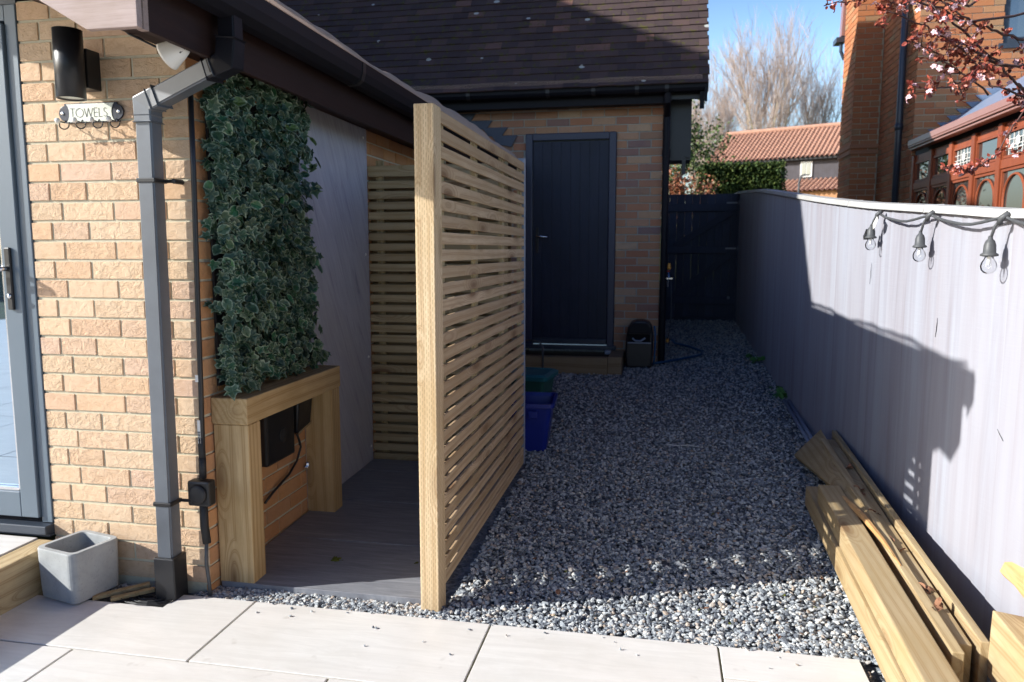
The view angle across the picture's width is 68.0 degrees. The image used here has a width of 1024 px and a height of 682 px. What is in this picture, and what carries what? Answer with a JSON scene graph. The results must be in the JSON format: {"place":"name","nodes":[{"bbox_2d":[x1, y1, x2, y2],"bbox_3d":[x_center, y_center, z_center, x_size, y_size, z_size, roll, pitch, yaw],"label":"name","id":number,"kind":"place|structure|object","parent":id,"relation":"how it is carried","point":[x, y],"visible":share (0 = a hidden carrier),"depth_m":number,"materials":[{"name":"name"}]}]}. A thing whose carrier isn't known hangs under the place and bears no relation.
{"place":"outdoors","nodes":[
{"label":"outdoors","id":0,"kind":"place"},
{"bbox_2d":[0,535,37,556],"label":"raised terrace","id":1,"kind":"structure","parent":0,"point":[9,543],"depth_m":3.03,"materials":[{"name":"beige stone"}]},
{"bbox_2d":[0,218,728,539],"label":"ground","id":2,"kind":"structure","parent":0,"point":[47,538],"depth_m":3.66,"materials":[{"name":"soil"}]},
{"bbox_2d":[16,0,516,593],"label":"house annex","id":3,"kind":"object","parent":2,"relation":"on","point":[86,216],"visible":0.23,"depth_m":2.95,"materials":[{"name":"brick"}]},
{"bbox_2d":[0,0,54,536],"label":"glazed door","id":4,"kind":"structure","parent":3,"relation":"attached to","point":[26,503],"depth_m":3.03,"materials":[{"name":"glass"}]},
{"bbox_2d":[51,26,101,101],"bbox_3d":[-1.588,-0.999,2.764,0.098,0.240,0.164,1,7,11],"label":"wall lamp","id":5,"kind":"object","parent":3,"relation":"attached to","point":[77,74],"visible":1,"depth_m":2.70,"materials":[{"name":"black plastic"}]},
{"bbox_2d":[55,102,123,129],"bbox_3d":[-1.589,-0.842,2.832,0.276,0.100,0.060,1,7,11],"label":"towels sign","id":6,"kind":"object","parent":3,"relation":"attached to","point":[92,113],"visible":1,"depth_m":2.84,"materials":[{"name":"white metal"}]},
{"bbox_2d":[125,32,189,69],"bbox_3d":[-1.167,-0.960,2.500,0.212,0.126,0.090,-1,7,-10],"label":"eaves spotlight","id":7,"kind":"object","parent":3,"relation":"attached to","point":[173,57],"visible":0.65,"depth_m":2.48,"materials":[{"name":"white plastic"}]},
{"bbox_2d":[132,15,246,600],"bbox_3d":[-1.136,-0.045,2.790,0.477,2.155,0.134,2,7,19],"label":"square downpipe","id":8,"kind":"object","parent":3,"relation":"attached to","point":[221,64],"visible":0.91,"depth_m":2.79,"materials":[{"name":"black plastic"}]},
{"bbox_2d":[188,95,215,595],"bbox_3d":[-1.200,0.055,2.863,0.093,1.921,0.061,1,7,11],"label":"power cable","id":9,"kind":"object","parent":3,"relation":"attached to","point":[201,492],"visible":0.97,"depth_m":2.89,"materials":[{"name":"black plastic"}]},
{"bbox_2d":[197,73,330,400],"bbox_3d":[-1.033,-0.458,3.284,0.208,1.313,0.914,1,7,11],"label":"artificial ivy panel","id":10,"kind":"object","parent":3,"relation":"attached to","point":[256,223],"visible":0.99,"depth_m":3.10,"materials":[{"name":"green plastic"}]},
{"bbox_2d":[259,406,294,466],"bbox_3d":[-1.063,0.421,3.443,0.056,0.245,0.260,1,7,11],"label":"control box","id":11,"kind":"object","parent":3,"relation":"attached to","point":[277,437],"visible":0.77,"depth_m":3.40,"materials":[{"name":"black plastic"}]},
{"bbox_2d":[264,398,311,503],"bbox_3d":[-1.043,0.489,3.545,0.062,0.425,0.424,1,7,11],"label":"power cable","id":12,"kind":"object","parent":3,"relation":"attached to","point":[302,416],"visible":0.73,"depth_m":3.62,"materials":[{"name":"black plastic"}]},
{"bbox_2d":[299,104,372,499],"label":"shower wall panel","id":13,"kind":"structure","parent":3,"relation":"attached to","point":[339,225],"depth_m":4.20,"materials":[{"name":"white plastic"}]},
{"bbox_2d":[187,0,516,169],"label":"eaves gutter","id":14,"kind":"object","parent":3,"relation":"attached to","point":[278,24],"visible":0.94,"depth_m":3.19,"materials":[{"name":"plastic"}]},
{"bbox_2d":[279,0,709,362],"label":"brick garage","id":15,"kind":"structure","parent":2,"relation":"on","point":[440,44],"depth_m":7.40,"materials":[{"name":"brick"}]},
{"bbox_2d":[410,74,708,364],"bbox_3d":[-0.314,-1.128,7.533,4.306,2.719,0.291,1,7,11],"label":"garage gutter","id":16,"kind":"object","parent":15,"relation":"attached to","point":[666,90],"visible":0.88,"depth_m":7.17,"materials":[{"name":"plastic"}]},
{"bbox_2d":[525,131,616,349],"bbox_3d":[0.581,-0.976,7.518,0.925,2.118,0.134,1,7,11],"label":"navy side door","id":17,"kind":"structure","parent":15,"relation":"attached to","point":[570,235],"depth_m":7.51,"materials":[{"name":"blue wood"}]},
{"bbox_2d":[658,192,739,320],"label":"timber gate","id":18,"kind":"structure","parent":15,"relation":"attached to","point":[715,267],"depth_m":10.23,"materials":[{"name":"blue paint"}]},
{"bbox_2d":[667,271,672,286],"bbox_3d":[1.531,-0.607,7.387,0.063,0.159,0.091,1,7,11],"label":"handle","id":19,"kind":"object","parent":18,"relation":"attached to","point":[668,275],"visible":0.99,"depth_m":7.36,"materials":[{"name":"metal"}]},
{"bbox_2d":[661,135,710,255],"bbox_3d":[3.741,-3.120,17.127,1.321,3.222,1.385,-3,7,-24],"label":"green shrub","id":20,"kind":"object","parent":2,"relation":"on","point":[693,164],"visible":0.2,"depth_m":16.80,"materials":[{"name":"green plant"}]},
{"bbox_2d":[661,164,726,256],"bbox_3d":[3.576,-2.560,15.707,1.740,2.699,1.315,-2,7,-13],"label":"red shrub","id":21,"kind":"object","parent":2,"relation":"on","point":[678,187],"visible":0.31,"depth_m":15.60,"materials":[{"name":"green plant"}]},
{"bbox_2d":[670,99,736,193],"bbox_3d":[4.399,-4.359,19.290,2.573,4.782,1.862,1,7,11],"label":"green shrub","id":22,"kind":"object","parent":2,"relation":"on","point":[695,146],"visible":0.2,"depth_m":19.01,"materials":[{"name":"green plant"}]},
{"bbox_2d":[673,80,754,186],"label":"bare tree","id":23,"kind":"object","parent":2,"relation":"on","point":[729,120],"visible":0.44,"depth_m":46.89,"materials":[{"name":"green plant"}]},
{"bbox_2d":[691,49,753,171],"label":"bare tree","id":24,"kind":"object","parent":2,"relation":"on","point":[718,102],"visible":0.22,"depth_m":63.58,"materials":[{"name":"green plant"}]},
{"bbox_2d":[695,157,787,261],"bbox_3d":[5.410,-3.051,18.214,2.135,2.539,1.812,1,7,11],"label":"clipped hedge","id":25,"kind":"object","parent":2,"relation":"on","point":[738,176],"visible":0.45,"depth_m":17.38,"materials":[{"name":"green plant"}]},
{"bbox_2d":[705,0,835,157],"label":"bare tree","id":26,"kind":"object","parent":2,"relation":"on","point":[781,104],"visible":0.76,"depth_m":58.90,"materials":[{"name":"brown plant"}]},
{"bbox_2d":[706,122,840,197],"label":"house","id":27,"kind":"structure","parent":2,"relation":"on","point":[815,145],"depth_m":41.21,"materials":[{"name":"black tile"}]},
{"bbox_2d":[800,161,812,176],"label":"window","id":28,"kind":"structure","parent":27,"relation":"in","point":[805,167],"depth_m":40.36,"materials":[{"name":"white plastic"}]},
{"bbox_2d":[797,174,808,192],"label":"lamp column","id":29,"kind":"structure","parent":2,"relation":"on","point":[799,181],"depth_m":24.78,"materials":[{"name":"white metal"}]},
{"bbox_2d":[780,36,845,155],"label":"bare tree","id":30,"kind":"object","parent":2,"relation":"on","point":[817,108],"visible":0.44,"depth_m":63.53,"materials":[{"name":"brown plant"}]},
{"bbox_2d":[734,189,1023,641],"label":"boundary fence","id":31,"kind":"object","parent":2,"relation":"on","point":[894,364],"visible":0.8,"depth_m":3.34,"materials":[{"name":"grey paint"}]},
{"bbox_2d":[863,210,1023,273],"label":"string lights","id":32,"kind":"object","parent":31,"relation":"hanging from","point":[989,249],"visible":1,"depth_m":2.93,"materials":[{"name":"black plastic"}]},
{"bbox_2d":[824,0,1023,176],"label":"blossom tree","id":33,"kind":"object","parent":2,"relation":"on","point":[945,15],"visible":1,"depth_m":3.87,"materials":[{"name":"pink plant"}]},
{"bbox_2d":[833,0,1023,202],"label":"neighbour house","id":34,"kind":"structure","parent":2,"relation":"on","point":[883,122],"depth_m":9.84,"materials":[{"name":"red brick"}]},
{"bbox_2d":[998,0,1023,48],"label":"window","id":35,"kind":"structure","parent":34,"relation":"in","point":[1012,7],"depth_m":8.73,"materials":[{"name":"blue glass"}]},
{"bbox_2d":[908,76,1023,207],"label":"conservatory","id":36,"kind":"object","parent":2,"relation":"on","point":[966,136],"visible":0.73,"depth_m":7.25,"materials":[{"name":"brown wood"}]},
{"bbox_2d":[913,158,928,203],"bbox_3d":[4.709,-1.547,8.728,0.037,1.048,0.510,1,7,11],"label":"window","id":37,"kind":"structure","parent":36,"relation":"in","point":[921,167],"depth_m":8.76,"materials":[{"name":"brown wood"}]},
{"bbox_2d":[930,151,948,203],"bbox_3d":[4.594,-1.477,8.143,0.037,1.048,0.510,1,7,11],"label":"window","id":38,"kind":"structure","parent":36,"relation":"in","point":[938,192],"depth_m":8.19,"materials":[{"name":"brown wood"}]},
{"bbox_2d":[950,143,970,204],"bbox_3d":[4.481,-1.408,7.568,0.037,1.048,0.490,1,7,11],"label":"window","id":39,"kind":"structure","parent":36,"relation":"in","point":[961,155],"depth_m":7.59,"materials":[{"name":"brown wood"}]},
{"bbox_2d":[972,134,997,206],"bbox_3d":[4.369,-1.340,6.998,0.037,1.048,0.500,1,7,11],"label":"window","id":40,"kind":"structure","parent":36,"relation":"in","point":[983,188],"depth_m":7.02,"materials":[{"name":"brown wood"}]},
{"bbox_2d":[998,125,1023,207],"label":"window","id":41,"kind":"structure","parent":36,"relation":"in","point":[1011,195],"depth_m":6.45,"materials":[{"name":"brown wood"}]},
{"bbox_3d":[1.315,1.107,1.647,0.155,0.098,0.879,1,7,11],"label":"timber block","id":42,"kind":"object","parent":2,"relation":"on","visible":0},
{"bbox_2d":[987,611,1023,681],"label":"timber block","id":43,"kind":"object","parent":42,"relation":"on","point":[1006,655],"depth_m":2.12,"materials":[{"name":"beige wood"}]},
{"bbox_2d":[1000,562,1023,597],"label":"split log","id":44,"kind":"object","parent":43,"relation":"on","point":[1012,573],"visible":1,"depth_m":2.22,"materials":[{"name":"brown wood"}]},
{"bbox_2d":[222,459,507,606],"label":"shower floor","id":45,"kind":"structure","parent":0,"point":[368,532],"depth_m":3.40,"materials":[{"name":"grey concrete"}]},
{"bbox_2d":[211,365,341,582],"bbox_3d":[-1.020,0.547,3.426,0.155,0.756,0.880,1,7,11],"label":"sleeper bench","id":46,"kind":"object","parent":45,"relation":"on","point":[237,441],"visible":0.94,"depth_m":3.04,"materials":[{"name":"brown wood"}]},
{"bbox_2d":[331,556,340,561],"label":"moss clump","id":47,"kind":"object","parent":45,"relation":"on","point":[335,559],"visible":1,"depth_m":3.24,"materials":[{"name":"green plant"}]},
{"bbox_2d":[367,160,510,464],"bbox_3d":[-0.432,-0.151,4.536,0.860,1.830,0.059,1,7,11],"label":"slatted panel","id":48,"kind":"object","parent":45,"relation":"on","point":[391,215],"visible":0.5,"depth_m":4.55,"materials":[{"name":"brown wood"}]},
{"bbox_2d":[0,595,868,681],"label":"patio","id":49,"kind":"structure","parent":0,"point":[41,637],"depth_m":2.54,"materials":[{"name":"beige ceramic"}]},
{"bbox_2d":[0,539,52,614],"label":"step sleeper","id":50,"kind":"object","parent":49,"relation":"on","point":[20,580],"visible":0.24,"depth_m":2.88,"materials":[{"name":"beige wood"}]},
{"bbox_2d":[37,530,118,603],"bbox_3d":[-1.694,0.884,2.973,0.210,0.202,0.210,3,7,24],"label":"concrete planter","id":51,"kind":"object","parent":49,"relation":"on","point":[81,566],"visible":1,"depth_m":2.90,"materials":[{"name":"concrete"}]},
{"bbox_2d":[204,597,798,668],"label":"stray chippings","id":52,"kind":"object","parent":49,"relation":"on","point":[291,608],"visible":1,"depth_m":2.63,"materials":[{"name":"gravel"}]},
{"bbox_2d":[88,321,991,681],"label":"gravel path","id":53,"kind":"structure","parent":0,"point":[460,571],"depth_m":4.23,"materials":[{"name":"gravel"},{"name":"grey gravel"}]},
{"bbox_2d":[92,582,149,600],"bbox_3d":[-1.530,0.979,2.974,0.202,0.021,0.030,-4,8,-31],"label":"wood offcut","id":54,"kind":"object","parent":53,"relation":"on","point":[110,593],"visible":0.96,"depth_m":2.96,"materials":[{"name":"brown wood"}]},
{"bbox_2d":[110,587,154,601],"bbox_3d":[-1.470,0.982,2.942,0.154,0.022,0.024,-4,8,-27],"label":"wood offcut","id":55,"kind":"object","parent":53,"relation":"on","point":[132,594],"visible":1,"depth_m":2.93,"materials":[{"name":"brown wood"}]},
{"bbox_2d":[121,589,175,606],"bbox_3d":[-1.401,0.994,2.932,0.199,0.018,0.199,-6,9,-40],"label":"gully grate","id":56,"kind":"object","parent":53,"relation":"on","point":[149,599],"visible":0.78,"depth_m":2.90,"materials":[{"name":"black metal"}]},
{"bbox_2d":[414,103,525,614],"bbox_3d":[-0.132,-0.007,3.628,0.073,1.900,1.830,1,7,11],"label":"slatted screen","id":57,"kind":"object","parent":53,"relation":"on","point":[439,561],"visible":0.97,"depth_m":3.08,"materials":[{"name":"brown wood"}]},
{"bbox_2d":[511,391,557,450],"bbox_3d":[0.043,0.521,4.936,0.510,0.312,0.445,1,7,11],"label":"blue crate","id":58,"kind":"object","parent":53,"relation":"on","point":[539,406],"visible":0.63,"depth_m":4.76,"materials":[{"name":"plastic"}]},
{"bbox_2d":[511,367,558,391],"bbox_3d":[0.089,0.380,5.762,0.456,0.315,0.406,2,7,17],"label":"green crate","id":59,"kind":"object","parent":58,"relation":"on","point":[539,379],"visible":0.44,"depth_m":5.58,"materials":[{"name":"plastic"}]},
{"bbox_2d":[526,339,543,367],"bbox_3d":[0.218,0.141,7.108,0.172,0.320,0.029,2,7,18],"label":"bent pipe","id":60,"kind":"object","parent":53,"relation":"on","point":[531,340],"visible":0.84,"depth_m":7.08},
{"bbox_2d":[511,350,623,374],"bbox_3d":[0.236,0.204,7.431,1.685,0.198,0.580,1,7,11],"label":"doorstep","id":61,"kind":"object","parent":53,"relation":"on","point":[591,363],"depth_m":7.09,"materials":[{"name":"brick"}]},
{"bbox_2d":[625,319,655,367],"bbox_3d":[1.246,0.021,7.340,0.292,0.453,0.258,1,7,11],"label":"hose reel box","id":62,"kind":"object","parent":53,"relation":"on","point":[639,346],"visible":1,"depth_m":7.24,"materials":[{"name":"black plastic"}]},
{"bbox_2d":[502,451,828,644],"bbox_3d":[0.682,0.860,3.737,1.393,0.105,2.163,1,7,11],"label":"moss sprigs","id":63,"kind":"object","parent":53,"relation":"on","point":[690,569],"visible":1,"depth_m":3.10,"materials":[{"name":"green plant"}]},
{"bbox_2d":[515,486,822,638],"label":"leaf litter","id":64,"kind":"object","parent":53,"relation":"on","point":[558,591],"visible":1,"depth_m":3.19,"materials":[{"name":"brown plant"}]},
{"bbox_2d":[652,263,703,364],"bbox_3d":[1.746,-0.311,7.763,0.406,0.978,1.192,3,7,21],"label":"garden hose","id":65,"kind":"object","parent":53,"relation":"on","point":[680,344],"visible":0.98,"depth_m":7.54,"materials":[{"name":"black rubber"}]},
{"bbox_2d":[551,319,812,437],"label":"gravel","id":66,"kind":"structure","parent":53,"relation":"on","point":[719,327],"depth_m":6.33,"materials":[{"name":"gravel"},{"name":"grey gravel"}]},
{"bbox_2d":[666,443,701,447],"bbox_3d":[1.097,0.668,4.848,0.224,0.010,0.030,2,7,14],"label":"plastic strip","id":67,"kind":"object","parent":53,"relation":"on","point":[682,445],"visible":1,"depth_m":4.85,"materials":[{"name":"grey plastic"}]},
{"bbox_2d":[746,353,764,363],"bbox_3d":[2.418,0.169,7.531,0.216,0.102,0.450,-2,7,-19],"label":"weed","id":68,"kind":"object","parent":53,"relation":"on","point":[761,358],"visible":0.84,"depth_m":7.46,"materials":[{"name":"green plant"}]},
{"bbox_2d":[768,386,787,398],"bbox_3d":[2.196,0.413,6.098,0.220,0.119,0.363,-1,7,-11],"label":"weed","id":69,"kind":"object","parent":53,"relation":"on","point":[781,393],"visible":0.55,"depth_m":6.13,"materials":[{"name":"green plant"}]},
{"bbox_2d":[782,399,808,441],"bbox_3d":[1.948,0.594,5.114,0.025,0.090,1.701,1,7,12],"label":"grey conduit","id":70,"kind":"object","parent":53,"relation":"on","point":[800,428],"visible":0.66,"depth_m":5.29,"materials":[{"name":"grey plastic"}]},
{"bbox_2d":[787,399,812,438],"bbox_3d":[1.969,0.590,5.084,0.025,0.085,1.651,1,7,12],"label":"grey conduit","id":71,"kind":"object","parent":53,"relation":"on","point":[804,426],"visible":0.66,"depth_m":5.29,"materials":[{"name":"grey plastic"}]},
{"bbox_2d":[794,430,892,554],"bbox_3d":[1.614,0.726,3.693,0.165,0.172,1.868,1,7,11],"label":"timber plank","id":72,"kind":"object","parent":53,"relation":"on","point":[811,454],"visible":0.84,"depth_m":4.02,"materials":[{"name":"brown wood"}]},
{"bbox_2d":[842,496,901,565],"bbox_3d":[1.457,0.752,3.085,0.028,0.034,0.741,1,7,8],"label":"wood splinter","id":73,"kind":"object","parent":72,"relation":"on","point":[862,516],"visible":0.95,"depth_m":3.07,"materials":[{"name":"beige wood"}]},
{"bbox_2d":[805,486,906,681],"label":"timber sleeper","id":74,"kind":"object","parent":53,"relation":"on","point":[890,669],"visible":0.47,"depth_m":2.75,"materials":[{"name":"beige wood"}]},
{"bbox_2d":[817,485,959,681],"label":"timber sleeper","id":75,"kind":"object","parent":74,"relation":"on","point":[918,654],"visible":1,"depth_m":2.50,"materials":[{"name":"beige wood"}]},
{"bbox_2d":[820,438,964,681],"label":"timber board","id":76,"kind":"object","parent":53,"relation":"on","point":[941,634],"visible":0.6,"depth_m":2.57,"materials":[{"name":"beige wood"}]},
{"bbox_2d":[932,597,942,610],"bbox_3d":[1.360,0.848,2.428,0.067,0.041,0.041,-2,7,-19],"label":"dead leaf","id":77,"kind":"object","parent":76,"relation":"on","point":[938,604],"visible":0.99,"depth_m":2.44,"materials":[{"name":"brown plant"}]},
{"bbox_2d":[827,439,971,681],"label":"timber board","id":78,"kind":"object","parent":53,"relation":"on","point":[960,637],"visible":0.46,"depth_m":2.79,"materials":[{"name":"beige wood"}]},
{"bbox_2d":[918,582,934,593],"bbox_3d":[1.401,0.851,2.588,0.037,0.054,0.068,-5,8,-36],"label":"dead leaf","id":79,"kind":"object","parent":78,"relation":"on","point":[927,589],"visible":0.64,"depth_m":2.57,"materials":[{"name":"brown plant"}]},
{"bbox_2d":[831,430,989,681],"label":"timber board","id":80,"kind":"object","parent":53,"relation":"on","point":[972,632],"visible":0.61,"depth_m":2.63,"materials":[{"name":"beige wood"}]},
{"bbox_2d":[672,0,844,193],"label":"sky","id":81,"kind":"structure","parent":0,"point":[721,16],"materials":[{"name":"blue"}]}
]}

